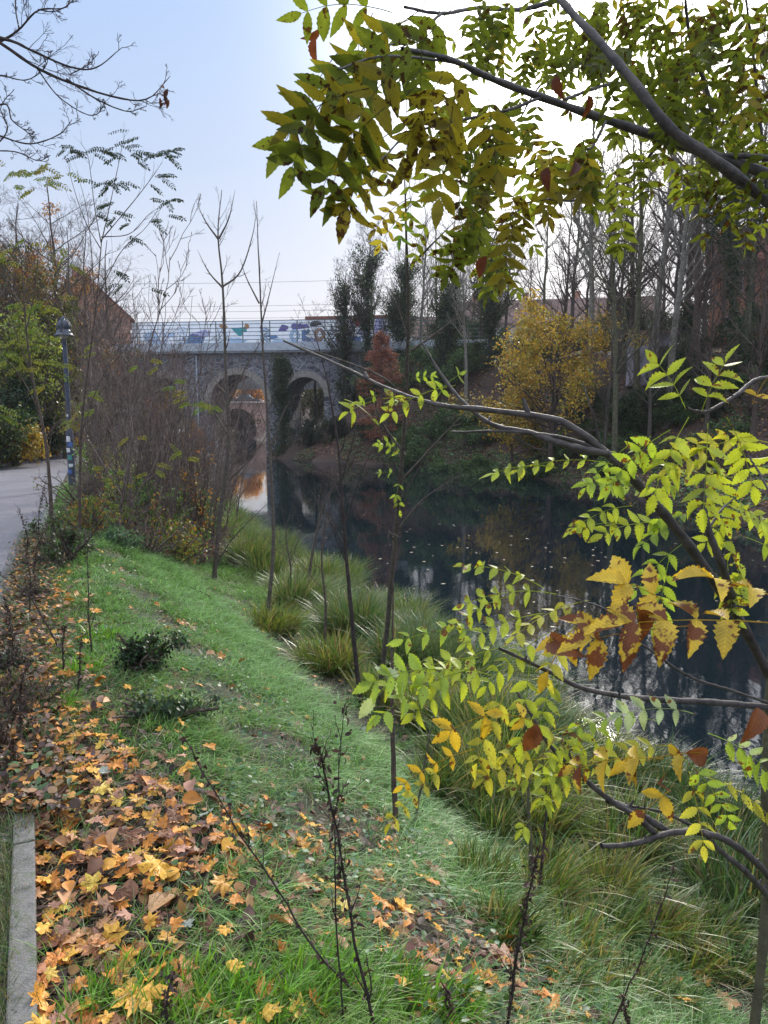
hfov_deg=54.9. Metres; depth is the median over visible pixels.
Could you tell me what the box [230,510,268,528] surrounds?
sedge tussock
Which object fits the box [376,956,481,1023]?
sedge tussock
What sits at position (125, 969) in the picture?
fallen leaf
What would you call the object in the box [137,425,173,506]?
leafy shrub
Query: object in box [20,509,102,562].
weed clump
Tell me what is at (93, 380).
bare sapling
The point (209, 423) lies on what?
bare sapling
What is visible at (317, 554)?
sedge tussock
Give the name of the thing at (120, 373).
autumn tree
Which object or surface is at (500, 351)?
evergreen shrub
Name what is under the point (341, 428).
waterside bush
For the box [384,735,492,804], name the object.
sedge tussock
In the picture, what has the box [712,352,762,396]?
evergreen shrub
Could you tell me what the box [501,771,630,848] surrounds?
grass tussock
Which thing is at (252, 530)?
sedge tussock
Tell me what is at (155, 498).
leafy shrub
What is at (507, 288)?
bare tree
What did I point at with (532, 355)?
yellow leaved tree
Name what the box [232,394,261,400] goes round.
parked car
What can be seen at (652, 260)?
bare tree
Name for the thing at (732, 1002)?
fallen leaf
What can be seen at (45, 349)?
autumn tree
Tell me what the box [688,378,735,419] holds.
evergreen shrub
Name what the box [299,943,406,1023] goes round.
sedge tussock
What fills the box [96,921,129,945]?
fallen leaf
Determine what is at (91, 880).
fallen leaf
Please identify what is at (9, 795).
kerb litter
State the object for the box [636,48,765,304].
bare tree
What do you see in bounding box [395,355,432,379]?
bare scrub
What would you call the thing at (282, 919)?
fallen leaf
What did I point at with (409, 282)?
bare tree
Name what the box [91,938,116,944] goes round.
fallen leaf
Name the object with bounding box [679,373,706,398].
bare scrub
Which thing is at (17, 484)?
path
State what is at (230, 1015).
fallen leaf
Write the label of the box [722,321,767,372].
evergreen shrub
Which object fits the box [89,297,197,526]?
bare sapling
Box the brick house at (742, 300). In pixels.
[704,229,767,346]
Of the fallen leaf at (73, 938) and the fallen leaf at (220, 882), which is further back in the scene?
the fallen leaf at (220, 882)
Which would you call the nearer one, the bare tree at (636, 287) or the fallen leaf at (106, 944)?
the fallen leaf at (106, 944)
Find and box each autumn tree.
[0,200,120,390]
[0,239,50,348]
[0,242,98,388]
[0,248,99,412]
[0,264,57,456]
[0,308,79,462]
[0,331,33,402]
[1,374,79,460]
[4,239,141,407]
[22,298,119,458]
[56,244,132,396]
[88,304,152,434]
[237,390,264,400]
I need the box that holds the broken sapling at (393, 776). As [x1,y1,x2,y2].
[390,542,397,819]
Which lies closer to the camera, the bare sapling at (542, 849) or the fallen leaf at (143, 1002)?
the fallen leaf at (143, 1002)
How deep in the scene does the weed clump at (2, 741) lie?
3.46 m
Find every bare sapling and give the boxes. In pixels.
[44,316,123,503]
[48,304,107,467]
[61,295,107,438]
[64,278,147,494]
[65,194,227,529]
[65,302,115,464]
[70,352,109,470]
[71,297,136,494]
[78,303,146,462]
[86,351,137,473]
[88,295,170,534]
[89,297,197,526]
[107,326,166,521]
[108,276,198,534]
[112,335,176,536]
[119,376,157,455]
[122,328,186,531]
[122,349,200,510]
[129,351,202,531]
[130,273,255,526]
[132,333,199,479]
[140,324,184,514]
[140,347,204,531]
[141,362,216,524]
[145,384,186,494]
[146,352,217,524]
[148,364,216,502]
[150,333,217,540]
[153,356,212,510]
[155,356,197,459]
[170,355,205,487]
[172,378,193,474]
[173,352,234,545]
[178,374,253,563]
[179,355,240,489]
[182,351,250,496]
[183,360,235,517]
[187,187,287,580]
[188,372,259,561]
[190,393,219,495]
[196,357,260,511]
[198,340,273,519]
[202,373,254,524]
[203,363,277,545]
[217,374,278,516]
[240,199,302,609]
[262,494,306,587]
[285,469,357,644]
[293,296,381,706]
[307,443,364,583]
[415,715,436,818]
[519,711,532,880]
[536,750,551,895]
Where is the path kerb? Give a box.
[6,497,55,1023]
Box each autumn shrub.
[166,434,226,555]
[181,419,203,451]
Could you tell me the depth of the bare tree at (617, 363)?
31.88 m
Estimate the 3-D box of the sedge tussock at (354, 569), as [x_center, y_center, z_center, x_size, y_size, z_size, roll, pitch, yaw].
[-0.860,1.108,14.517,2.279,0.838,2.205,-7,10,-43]
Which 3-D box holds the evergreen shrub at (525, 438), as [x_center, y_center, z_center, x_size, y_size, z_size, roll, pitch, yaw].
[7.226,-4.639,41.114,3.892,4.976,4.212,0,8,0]
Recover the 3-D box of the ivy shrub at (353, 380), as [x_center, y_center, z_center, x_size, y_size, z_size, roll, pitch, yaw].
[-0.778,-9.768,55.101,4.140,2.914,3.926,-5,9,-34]
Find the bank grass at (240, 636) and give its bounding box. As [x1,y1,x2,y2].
[0,482,767,1023]
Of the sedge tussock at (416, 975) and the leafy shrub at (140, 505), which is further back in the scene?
the leafy shrub at (140, 505)
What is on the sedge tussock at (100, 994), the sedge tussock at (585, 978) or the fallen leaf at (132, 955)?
the fallen leaf at (132, 955)
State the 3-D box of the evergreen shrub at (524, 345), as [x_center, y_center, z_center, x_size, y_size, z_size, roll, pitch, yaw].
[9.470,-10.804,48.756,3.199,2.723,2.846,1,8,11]
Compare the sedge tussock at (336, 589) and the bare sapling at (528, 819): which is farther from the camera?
the sedge tussock at (336, 589)
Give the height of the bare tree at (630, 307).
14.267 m
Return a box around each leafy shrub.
[70,440,118,496]
[92,439,126,496]
[98,477,152,529]
[108,450,182,509]
[126,474,182,539]
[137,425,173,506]
[150,506,210,548]
[164,466,208,500]
[191,491,241,542]
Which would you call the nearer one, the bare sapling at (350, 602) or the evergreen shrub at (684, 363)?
the bare sapling at (350, 602)
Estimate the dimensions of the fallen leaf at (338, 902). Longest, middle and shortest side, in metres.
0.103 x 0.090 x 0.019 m
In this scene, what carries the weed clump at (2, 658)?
on the ground at (293, 450)
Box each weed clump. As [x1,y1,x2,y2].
[0,641,23,655]
[0,642,35,673]
[0,665,50,740]
[0,669,17,694]
[0,725,22,750]
[0,751,27,790]
[9,671,68,708]
[16,582,54,604]
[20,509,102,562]
[20,551,66,570]
[86,524,145,551]
[110,629,190,676]
[112,680,224,727]
[176,539,219,565]
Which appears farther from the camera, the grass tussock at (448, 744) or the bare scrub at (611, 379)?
the bare scrub at (611, 379)
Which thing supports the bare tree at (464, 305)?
on the ground at (293, 450)
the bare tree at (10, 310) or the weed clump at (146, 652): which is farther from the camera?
the bare tree at (10, 310)
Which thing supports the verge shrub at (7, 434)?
on the ground at (293, 450)
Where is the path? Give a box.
[0,430,184,1022]
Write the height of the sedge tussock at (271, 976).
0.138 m
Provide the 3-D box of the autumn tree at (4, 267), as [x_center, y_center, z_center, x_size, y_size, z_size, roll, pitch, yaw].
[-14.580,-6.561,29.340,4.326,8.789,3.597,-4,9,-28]
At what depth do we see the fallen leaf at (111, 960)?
2.21 m
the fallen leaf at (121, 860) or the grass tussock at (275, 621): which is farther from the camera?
the grass tussock at (275, 621)
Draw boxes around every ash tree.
[251,0,767,309]
[283,340,767,1023]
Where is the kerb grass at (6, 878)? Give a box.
[0,822,61,1023]
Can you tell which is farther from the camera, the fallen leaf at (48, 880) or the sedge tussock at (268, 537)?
the sedge tussock at (268, 537)
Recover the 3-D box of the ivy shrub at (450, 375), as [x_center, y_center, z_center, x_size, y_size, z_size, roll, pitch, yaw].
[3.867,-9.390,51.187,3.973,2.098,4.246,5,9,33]
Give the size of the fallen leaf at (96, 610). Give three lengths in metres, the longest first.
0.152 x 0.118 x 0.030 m
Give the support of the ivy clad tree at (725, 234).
on the ground at (293, 450)
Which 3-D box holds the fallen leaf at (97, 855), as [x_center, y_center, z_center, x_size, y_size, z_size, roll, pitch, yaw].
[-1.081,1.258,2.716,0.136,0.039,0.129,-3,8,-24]
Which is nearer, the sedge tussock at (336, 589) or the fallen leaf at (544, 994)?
the fallen leaf at (544, 994)
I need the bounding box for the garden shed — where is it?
[623,329,679,385]
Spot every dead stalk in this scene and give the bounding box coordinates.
[0,572,59,648]
[0,720,24,761]
[1,595,15,636]
[2,612,23,678]
[8,655,36,729]
[17,505,36,560]
[19,553,41,613]
[31,517,52,586]
[32,475,46,535]
[41,492,60,542]
[59,624,68,669]
[74,633,86,693]
[82,534,94,652]
[159,961,180,1023]
[178,736,397,1023]
[297,710,374,1023]
[324,680,366,1021]
[439,979,458,1022]
[496,844,548,1023]
[608,865,678,1023]
[615,995,631,1023]
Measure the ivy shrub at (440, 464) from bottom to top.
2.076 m
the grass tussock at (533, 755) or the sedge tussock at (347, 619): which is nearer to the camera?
the grass tussock at (533, 755)
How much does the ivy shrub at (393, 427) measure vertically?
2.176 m
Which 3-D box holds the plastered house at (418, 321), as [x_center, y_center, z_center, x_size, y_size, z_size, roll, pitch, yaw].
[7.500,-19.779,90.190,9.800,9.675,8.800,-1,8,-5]
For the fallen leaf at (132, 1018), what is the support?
on the leaf litter at (134, 837)
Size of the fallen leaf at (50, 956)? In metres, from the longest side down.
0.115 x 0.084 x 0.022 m
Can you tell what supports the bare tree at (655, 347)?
on the ground at (293, 450)
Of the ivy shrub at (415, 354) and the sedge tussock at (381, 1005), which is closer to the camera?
the sedge tussock at (381, 1005)
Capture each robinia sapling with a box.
[0,160,86,541]
[56,129,185,538]
[59,343,222,526]
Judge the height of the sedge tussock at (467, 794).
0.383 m
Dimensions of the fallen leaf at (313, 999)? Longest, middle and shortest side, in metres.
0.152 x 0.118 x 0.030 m
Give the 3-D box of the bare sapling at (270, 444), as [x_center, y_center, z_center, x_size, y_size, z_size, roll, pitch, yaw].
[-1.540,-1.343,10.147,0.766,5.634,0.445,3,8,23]
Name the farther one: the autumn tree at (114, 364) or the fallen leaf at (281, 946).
the autumn tree at (114, 364)
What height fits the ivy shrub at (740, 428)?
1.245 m
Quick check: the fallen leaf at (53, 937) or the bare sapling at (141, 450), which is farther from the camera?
the bare sapling at (141, 450)
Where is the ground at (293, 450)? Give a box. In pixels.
[35,348,767,1023]
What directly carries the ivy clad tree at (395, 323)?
on the ground at (293, 450)
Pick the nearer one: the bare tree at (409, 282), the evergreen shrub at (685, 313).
the evergreen shrub at (685, 313)
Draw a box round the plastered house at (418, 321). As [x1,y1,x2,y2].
[410,317,482,339]
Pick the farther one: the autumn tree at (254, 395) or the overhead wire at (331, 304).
the autumn tree at (254, 395)
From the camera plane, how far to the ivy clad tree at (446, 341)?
50.31 m
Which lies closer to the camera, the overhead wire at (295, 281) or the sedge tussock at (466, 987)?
the sedge tussock at (466, 987)
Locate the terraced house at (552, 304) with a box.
[459,290,665,358]
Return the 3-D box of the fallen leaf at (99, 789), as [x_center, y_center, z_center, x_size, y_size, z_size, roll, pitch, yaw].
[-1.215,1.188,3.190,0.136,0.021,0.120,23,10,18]
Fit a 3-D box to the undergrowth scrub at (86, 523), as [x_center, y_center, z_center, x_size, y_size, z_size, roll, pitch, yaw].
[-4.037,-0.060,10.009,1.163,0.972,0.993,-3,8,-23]
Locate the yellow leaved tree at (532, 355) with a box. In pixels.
[446,287,660,462]
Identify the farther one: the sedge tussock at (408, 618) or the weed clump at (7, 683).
the sedge tussock at (408, 618)
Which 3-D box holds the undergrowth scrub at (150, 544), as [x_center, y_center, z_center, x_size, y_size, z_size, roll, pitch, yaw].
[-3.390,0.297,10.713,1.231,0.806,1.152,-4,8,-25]
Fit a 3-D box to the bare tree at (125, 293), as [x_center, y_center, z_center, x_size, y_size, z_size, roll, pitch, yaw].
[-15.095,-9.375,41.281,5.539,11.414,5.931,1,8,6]
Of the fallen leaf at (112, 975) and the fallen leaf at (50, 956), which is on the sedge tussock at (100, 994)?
the fallen leaf at (112, 975)
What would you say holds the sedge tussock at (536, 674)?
on the ground at (293, 450)
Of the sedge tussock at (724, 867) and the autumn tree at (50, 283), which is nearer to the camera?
the sedge tussock at (724, 867)
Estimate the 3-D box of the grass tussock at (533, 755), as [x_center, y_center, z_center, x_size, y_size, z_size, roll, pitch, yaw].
[0.983,1.820,5.334,1.754,0.658,1.681,0,8,0]
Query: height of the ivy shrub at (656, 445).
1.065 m
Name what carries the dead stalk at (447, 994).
on the ground at (293, 450)
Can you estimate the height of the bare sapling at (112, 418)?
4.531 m
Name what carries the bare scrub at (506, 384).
on the ground at (293, 450)
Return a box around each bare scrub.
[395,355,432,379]
[462,348,498,370]
[484,360,517,391]
[512,376,546,396]
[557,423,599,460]
[559,474,610,493]
[597,359,625,391]
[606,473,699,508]
[607,434,649,461]
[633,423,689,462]
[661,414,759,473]
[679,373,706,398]
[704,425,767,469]
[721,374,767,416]
[732,379,767,419]
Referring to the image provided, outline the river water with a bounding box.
[214,436,767,809]
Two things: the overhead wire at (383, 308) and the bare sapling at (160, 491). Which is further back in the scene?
the overhead wire at (383, 308)
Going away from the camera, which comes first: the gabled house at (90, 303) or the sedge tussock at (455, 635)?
the sedge tussock at (455, 635)
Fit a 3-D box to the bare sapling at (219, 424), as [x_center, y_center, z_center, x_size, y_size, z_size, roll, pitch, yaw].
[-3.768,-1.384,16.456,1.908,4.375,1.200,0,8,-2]
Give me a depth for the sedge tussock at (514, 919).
3.27 m
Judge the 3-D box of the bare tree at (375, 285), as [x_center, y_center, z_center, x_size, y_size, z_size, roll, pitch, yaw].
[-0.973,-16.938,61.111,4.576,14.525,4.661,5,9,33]
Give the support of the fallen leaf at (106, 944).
on the ground at (293, 450)
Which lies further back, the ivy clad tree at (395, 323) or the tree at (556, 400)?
the ivy clad tree at (395, 323)
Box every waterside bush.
[287,414,323,447]
[313,411,360,442]
[348,420,384,441]
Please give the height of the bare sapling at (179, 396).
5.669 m
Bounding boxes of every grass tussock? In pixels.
[239,595,327,638]
[265,621,380,677]
[336,655,450,713]
[379,653,518,733]
[407,718,514,779]
[410,706,661,822]
[496,834,644,927]
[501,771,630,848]
[506,818,619,887]
[532,883,638,965]
[538,822,706,911]
[545,920,669,1002]
[611,869,743,958]
[631,905,753,994]
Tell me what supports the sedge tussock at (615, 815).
on the ground at (293, 450)
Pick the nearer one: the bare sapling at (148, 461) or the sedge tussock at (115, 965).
the sedge tussock at (115, 965)
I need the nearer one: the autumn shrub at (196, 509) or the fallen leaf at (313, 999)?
the fallen leaf at (313, 999)
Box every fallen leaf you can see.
[24,1012,51,1023]
[28,980,55,1010]
[36,874,63,884]
[36,933,52,946]
[37,961,46,972]
[37,970,60,987]
[37,973,58,988]
[37,1003,57,1017]
[40,966,57,981]
[41,953,57,962]
[44,932,61,944]
[44,948,72,973]
[45,1007,71,1023]
[46,933,64,946]
[53,935,82,952]
[55,997,79,1023]
[56,946,79,961]
[62,927,90,944]
[69,1006,109,1023]
[71,933,94,954]
[72,846,107,863]
[73,976,89,992]
[77,998,94,1014]
[78,871,106,893]
[80,938,115,958]
[82,1015,100,1023]
[88,781,112,794]
[90,605,101,612]
[90,932,102,940]
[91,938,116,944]
[93,936,115,953]
[94,944,118,968]
[94,950,120,965]
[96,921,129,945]
[97,1009,113,1023]
[98,946,112,953]
[99,966,127,984]
[104,853,125,870]
[107,958,132,982]
[108,1011,138,1023]
[112,968,167,1019]
[117,944,135,959]
[118,940,138,967]
[123,975,136,986]
[127,1014,142,1021]
[134,937,148,956]
[134,1001,160,1020]
[137,851,176,883]
[142,1015,159,1023]
[144,955,166,980]
[148,892,175,912]
[151,951,170,956]
[157,930,178,946]
[170,954,197,979]
[170,974,204,1004]
[177,760,194,773]
[177,843,209,855]
[192,991,212,1012]
[210,874,235,899]
[216,650,225,658]
[217,1006,232,1020]
[223,958,245,973]
[228,1016,249,1023]
[245,970,278,1000]
[252,1002,283,1022]
[267,913,292,924]
[278,938,290,953]
[287,991,314,1022]
[287,1003,302,1020]
[296,834,310,849]
[309,988,328,1018]
[333,896,350,912]
[367,889,394,913]
[394,897,413,912]
[401,977,411,985]
[406,993,421,1005]
[422,858,448,876]
[428,998,440,1010]
[471,960,491,983]
[486,942,529,981]
[534,986,564,1012]
[674,997,695,1003]
[692,969,719,986]
[715,990,740,1010]
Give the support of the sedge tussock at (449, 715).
on the ground at (293, 450)
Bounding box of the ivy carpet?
[292,390,767,516]
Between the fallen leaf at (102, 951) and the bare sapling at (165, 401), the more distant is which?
the bare sapling at (165, 401)
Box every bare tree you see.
[0,0,174,162]
[0,164,134,450]
[0,177,23,350]
[0,201,12,311]
[0,204,76,305]
[0,226,56,397]
[5,211,85,353]
[9,194,105,453]
[55,193,118,390]
[64,275,135,399]
[75,236,166,425]
[109,307,155,429]
[302,296,328,430]
[351,211,390,340]
[375,224,433,339]
[408,172,441,339]
[413,207,467,369]
[414,184,472,314]
[415,248,449,337]
[415,264,434,337]
[445,207,475,402]
[449,192,520,338]
[460,246,488,334]
[466,235,527,358]
[494,178,543,355]
[509,156,571,336]
[510,217,550,320]
[530,204,610,354]
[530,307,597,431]
[546,118,619,353]
[551,42,626,380]
[556,163,620,352]
[559,124,671,452]
[570,125,675,329]
[581,260,652,460]
[582,130,665,317]
[582,194,674,368]
[593,40,664,399]
[611,193,660,309]
[611,235,692,451]
[619,0,767,382]
[625,124,709,339]
[632,0,709,381]
[635,166,685,324]
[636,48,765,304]
[650,153,763,352]
[655,9,724,427]
[656,88,766,277]
[673,240,761,431]
[684,175,763,348]
[700,219,767,436]
[716,174,767,331]
[723,19,767,334]
[739,33,767,132]
[745,140,767,297]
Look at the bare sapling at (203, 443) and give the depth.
22.05 m
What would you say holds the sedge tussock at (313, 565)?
on the ground at (293, 450)
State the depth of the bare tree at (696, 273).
37.57 m
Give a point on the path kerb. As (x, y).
(28, 965)
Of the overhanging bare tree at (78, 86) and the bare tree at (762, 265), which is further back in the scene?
the bare tree at (762, 265)
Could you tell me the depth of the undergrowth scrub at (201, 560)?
12.66 m
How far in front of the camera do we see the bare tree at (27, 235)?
39.67 m
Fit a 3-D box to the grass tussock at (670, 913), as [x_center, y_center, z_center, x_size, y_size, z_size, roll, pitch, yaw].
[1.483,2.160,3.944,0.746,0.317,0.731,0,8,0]
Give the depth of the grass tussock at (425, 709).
6.59 m
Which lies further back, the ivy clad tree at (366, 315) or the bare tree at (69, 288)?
the ivy clad tree at (366, 315)
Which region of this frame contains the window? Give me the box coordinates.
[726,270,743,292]
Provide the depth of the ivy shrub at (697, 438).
29.58 m
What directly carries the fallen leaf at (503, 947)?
on the ground at (293, 450)
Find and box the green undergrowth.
[163,479,218,539]
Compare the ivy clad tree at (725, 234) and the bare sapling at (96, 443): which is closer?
the bare sapling at (96, 443)
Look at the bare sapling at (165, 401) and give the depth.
13.63 m
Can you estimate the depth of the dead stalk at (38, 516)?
9.34 m
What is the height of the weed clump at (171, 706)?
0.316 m
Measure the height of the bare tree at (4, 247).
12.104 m
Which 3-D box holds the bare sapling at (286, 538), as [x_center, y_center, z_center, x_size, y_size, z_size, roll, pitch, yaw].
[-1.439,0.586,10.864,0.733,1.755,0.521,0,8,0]
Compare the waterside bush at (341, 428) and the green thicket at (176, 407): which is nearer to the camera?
the waterside bush at (341, 428)
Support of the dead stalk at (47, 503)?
on the ground at (293, 450)
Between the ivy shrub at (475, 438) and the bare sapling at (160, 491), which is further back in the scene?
the ivy shrub at (475, 438)
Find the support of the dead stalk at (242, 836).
on the ground at (293, 450)
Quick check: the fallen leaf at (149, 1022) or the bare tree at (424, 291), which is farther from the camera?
the bare tree at (424, 291)
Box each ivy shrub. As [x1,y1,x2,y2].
[346,362,393,397]
[365,414,412,442]
[382,438,444,467]
[389,364,420,390]
[390,424,430,447]
[394,340,451,371]
[413,361,462,390]
[415,414,460,446]
[418,454,466,470]
[436,401,495,427]
[442,339,487,376]
[447,423,492,446]
[450,452,506,473]
[464,466,504,476]
[485,418,520,442]
[489,457,554,479]
[518,427,548,449]
[533,458,562,477]
[543,430,582,458]
[556,429,610,459]
[564,417,610,439]
[586,449,651,486]
[600,429,654,452]
[647,439,677,458]
[653,399,701,426]
[657,429,729,457]
[704,415,750,444]
[726,366,767,400]
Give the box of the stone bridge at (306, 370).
[88,316,487,455]
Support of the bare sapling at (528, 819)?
on the ground at (293, 450)
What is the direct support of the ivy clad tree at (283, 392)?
on the ground at (293, 450)
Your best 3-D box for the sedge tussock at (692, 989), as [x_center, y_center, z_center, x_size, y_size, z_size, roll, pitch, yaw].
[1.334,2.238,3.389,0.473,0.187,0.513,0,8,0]
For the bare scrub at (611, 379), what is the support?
on the ground at (293, 450)
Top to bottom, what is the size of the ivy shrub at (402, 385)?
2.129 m
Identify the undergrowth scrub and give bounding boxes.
[31,458,132,509]
[40,470,128,535]
[66,485,171,532]
[75,435,125,473]
[91,431,137,463]
[97,468,128,509]
[112,507,192,559]
[136,492,236,572]
[159,484,210,535]
[176,525,231,564]
[196,513,253,556]
[197,475,242,509]
[206,469,251,492]
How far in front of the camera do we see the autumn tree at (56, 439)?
25.53 m
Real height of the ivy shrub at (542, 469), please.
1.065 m
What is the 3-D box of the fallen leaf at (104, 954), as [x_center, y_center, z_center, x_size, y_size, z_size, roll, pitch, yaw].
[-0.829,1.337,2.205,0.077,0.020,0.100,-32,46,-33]
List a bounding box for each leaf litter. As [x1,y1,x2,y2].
[14,531,767,1023]
[297,347,767,513]
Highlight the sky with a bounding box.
[0,0,767,400]
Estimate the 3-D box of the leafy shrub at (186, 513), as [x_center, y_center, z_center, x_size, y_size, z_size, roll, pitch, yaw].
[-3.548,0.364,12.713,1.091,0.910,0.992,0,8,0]
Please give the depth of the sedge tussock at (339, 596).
11.04 m
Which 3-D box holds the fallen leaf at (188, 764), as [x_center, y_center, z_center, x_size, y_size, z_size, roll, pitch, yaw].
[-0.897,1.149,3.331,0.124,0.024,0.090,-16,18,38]
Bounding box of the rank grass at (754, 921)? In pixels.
[222,546,767,1002]
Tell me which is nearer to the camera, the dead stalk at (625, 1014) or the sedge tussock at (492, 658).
the dead stalk at (625, 1014)
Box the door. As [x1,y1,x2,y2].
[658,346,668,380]
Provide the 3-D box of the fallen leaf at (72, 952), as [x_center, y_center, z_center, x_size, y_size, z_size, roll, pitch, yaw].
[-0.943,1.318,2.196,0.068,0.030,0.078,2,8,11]
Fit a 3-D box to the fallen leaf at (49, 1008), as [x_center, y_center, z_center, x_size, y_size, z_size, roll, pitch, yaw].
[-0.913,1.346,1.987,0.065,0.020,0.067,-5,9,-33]
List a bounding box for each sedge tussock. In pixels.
[32,948,169,1023]
[38,686,87,715]
[53,651,112,676]
[76,927,198,1023]
[77,621,127,642]
[101,946,243,1023]
[133,935,276,1023]
[158,950,283,1023]
[179,940,334,1023]
[210,516,253,541]
[211,514,260,535]
[213,528,288,565]
[214,522,271,543]
[220,962,353,1023]
[221,531,302,561]
[223,500,252,515]
[223,509,256,522]
[225,932,372,1022]
[226,545,301,576]
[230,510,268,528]
[235,527,307,549]
[244,523,269,542]
[249,522,300,535]
[252,563,364,611]
[252,564,319,585]
[253,526,312,549]
[265,916,379,1015]
[277,537,315,558]
[277,544,305,561]
[284,553,354,580]
[285,554,325,569]
[288,556,342,573]
[290,548,336,564]
[293,581,417,641]
[294,593,370,622]
[295,551,384,581]
[299,590,407,640]
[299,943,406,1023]
[303,547,331,562]
[305,575,359,600]
[306,585,382,611]
[310,569,375,592]
[327,585,396,606]
[333,606,475,676]
[334,567,373,588]
[346,921,443,1016]
[350,623,414,656]
[353,584,420,606]
[358,586,457,617]
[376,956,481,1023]
[382,620,456,650]
[383,607,448,634]
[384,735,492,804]
[386,596,442,619]
[394,608,497,651]
[395,605,457,629]
[399,663,586,754]
[406,714,495,764]
[408,618,564,689]
[417,959,511,1023]
[431,769,541,828]
[434,823,548,895]
[444,776,557,844]
[451,869,590,962]
[456,642,520,684]
[472,629,559,678]
[477,672,595,725]
[502,651,604,694]
[517,686,629,760]
[526,915,635,1005]
[541,712,682,798]
[553,768,716,872]
[557,862,696,952]
[584,724,759,815]
[604,931,708,1012]
[622,800,762,929]
[631,947,724,1023]
[638,757,761,859]
[654,876,758,960]
[697,920,767,990]
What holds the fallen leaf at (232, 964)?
on the ground at (293, 450)
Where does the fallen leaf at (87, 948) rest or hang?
on the ground at (293, 450)
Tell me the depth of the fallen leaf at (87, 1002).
1.99 m
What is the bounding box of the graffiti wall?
[131,315,404,389]
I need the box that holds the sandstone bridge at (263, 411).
[230,401,301,434]
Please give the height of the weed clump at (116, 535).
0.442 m
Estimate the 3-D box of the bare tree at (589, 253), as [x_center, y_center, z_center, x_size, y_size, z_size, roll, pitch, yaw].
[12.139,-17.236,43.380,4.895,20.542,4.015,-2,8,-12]
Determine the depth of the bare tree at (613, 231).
57.42 m
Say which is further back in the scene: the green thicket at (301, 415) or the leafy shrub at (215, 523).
the green thicket at (301, 415)
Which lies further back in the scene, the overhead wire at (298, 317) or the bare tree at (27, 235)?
the overhead wire at (298, 317)
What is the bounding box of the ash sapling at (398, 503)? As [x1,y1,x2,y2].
[297,168,477,708]
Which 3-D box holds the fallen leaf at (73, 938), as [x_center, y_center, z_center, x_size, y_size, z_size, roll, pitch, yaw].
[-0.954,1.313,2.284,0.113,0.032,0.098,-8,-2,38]
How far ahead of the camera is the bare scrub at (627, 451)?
32.91 m
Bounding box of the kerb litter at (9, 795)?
[0,535,99,820]
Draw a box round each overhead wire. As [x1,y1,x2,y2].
[133,302,673,318]
[168,265,650,283]
[192,288,684,306]
[237,294,683,311]
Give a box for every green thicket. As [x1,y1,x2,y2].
[165,390,184,428]
[252,399,313,431]
[300,387,323,426]
[300,389,309,415]
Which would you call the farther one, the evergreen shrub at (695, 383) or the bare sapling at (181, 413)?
the evergreen shrub at (695, 383)
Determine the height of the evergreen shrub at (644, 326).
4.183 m
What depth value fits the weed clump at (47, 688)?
4.11 m
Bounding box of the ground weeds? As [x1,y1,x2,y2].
[66,517,701,1023]
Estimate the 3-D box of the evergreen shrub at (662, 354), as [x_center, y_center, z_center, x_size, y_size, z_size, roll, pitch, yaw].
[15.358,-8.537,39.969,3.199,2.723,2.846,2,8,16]
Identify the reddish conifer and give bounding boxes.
[354,330,411,455]
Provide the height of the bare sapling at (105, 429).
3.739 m
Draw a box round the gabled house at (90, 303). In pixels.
[46,266,134,343]
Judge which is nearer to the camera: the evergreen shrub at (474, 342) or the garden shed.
the garden shed
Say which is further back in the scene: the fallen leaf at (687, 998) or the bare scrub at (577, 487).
the bare scrub at (577, 487)
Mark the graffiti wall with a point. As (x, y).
(289, 334)
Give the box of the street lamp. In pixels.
[54,316,75,487]
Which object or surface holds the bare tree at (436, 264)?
on the ground at (293, 450)
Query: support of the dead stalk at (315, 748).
on the ground at (293, 450)
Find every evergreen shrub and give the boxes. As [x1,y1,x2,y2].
[0,372,59,432]
[333,372,371,401]
[395,342,414,370]
[439,324,469,362]
[456,334,486,361]
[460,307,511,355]
[480,383,549,465]
[487,333,509,358]
[506,328,548,364]
[512,314,563,346]
[540,331,569,361]
[557,401,588,430]
[564,318,582,351]
[565,371,612,413]
[582,308,625,353]
[592,386,634,425]
[601,391,669,439]
[605,283,663,346]
[624,371,663,414]
[641,367,703,420]
[642,329,689,372]
[647,288,722,341]
[657,333,716,384]
[679,321,715,353]
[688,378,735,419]
[691,357,725,391]
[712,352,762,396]
[714,311,758,346]
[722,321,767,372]
[737,294,767,334]
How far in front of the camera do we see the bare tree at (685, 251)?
34.65 m
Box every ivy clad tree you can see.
[263,350,301,458]
[310,254,362,414]
[344,206,392,405]
[373,248,431,371]
[402,276,474,398]
[465,235,521,372]
[698,99,767,402]
[716,103,767,368]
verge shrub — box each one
[0,400,38,467]
[0,411,50,465]
[43,410,84,457]
[76,391,121,452]
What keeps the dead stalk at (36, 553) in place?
on the ground at (293, 450)
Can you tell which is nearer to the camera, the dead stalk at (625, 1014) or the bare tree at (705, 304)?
the dead stalk at (625, 1014)
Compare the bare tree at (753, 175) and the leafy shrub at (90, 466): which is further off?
the bare tree at (753, 175)
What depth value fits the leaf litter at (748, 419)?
42.19 m
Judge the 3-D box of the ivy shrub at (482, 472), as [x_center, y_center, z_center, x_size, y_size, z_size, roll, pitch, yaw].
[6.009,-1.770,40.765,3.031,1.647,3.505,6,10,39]
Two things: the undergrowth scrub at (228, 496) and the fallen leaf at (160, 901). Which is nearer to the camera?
the fallen leaf at (160, 901)

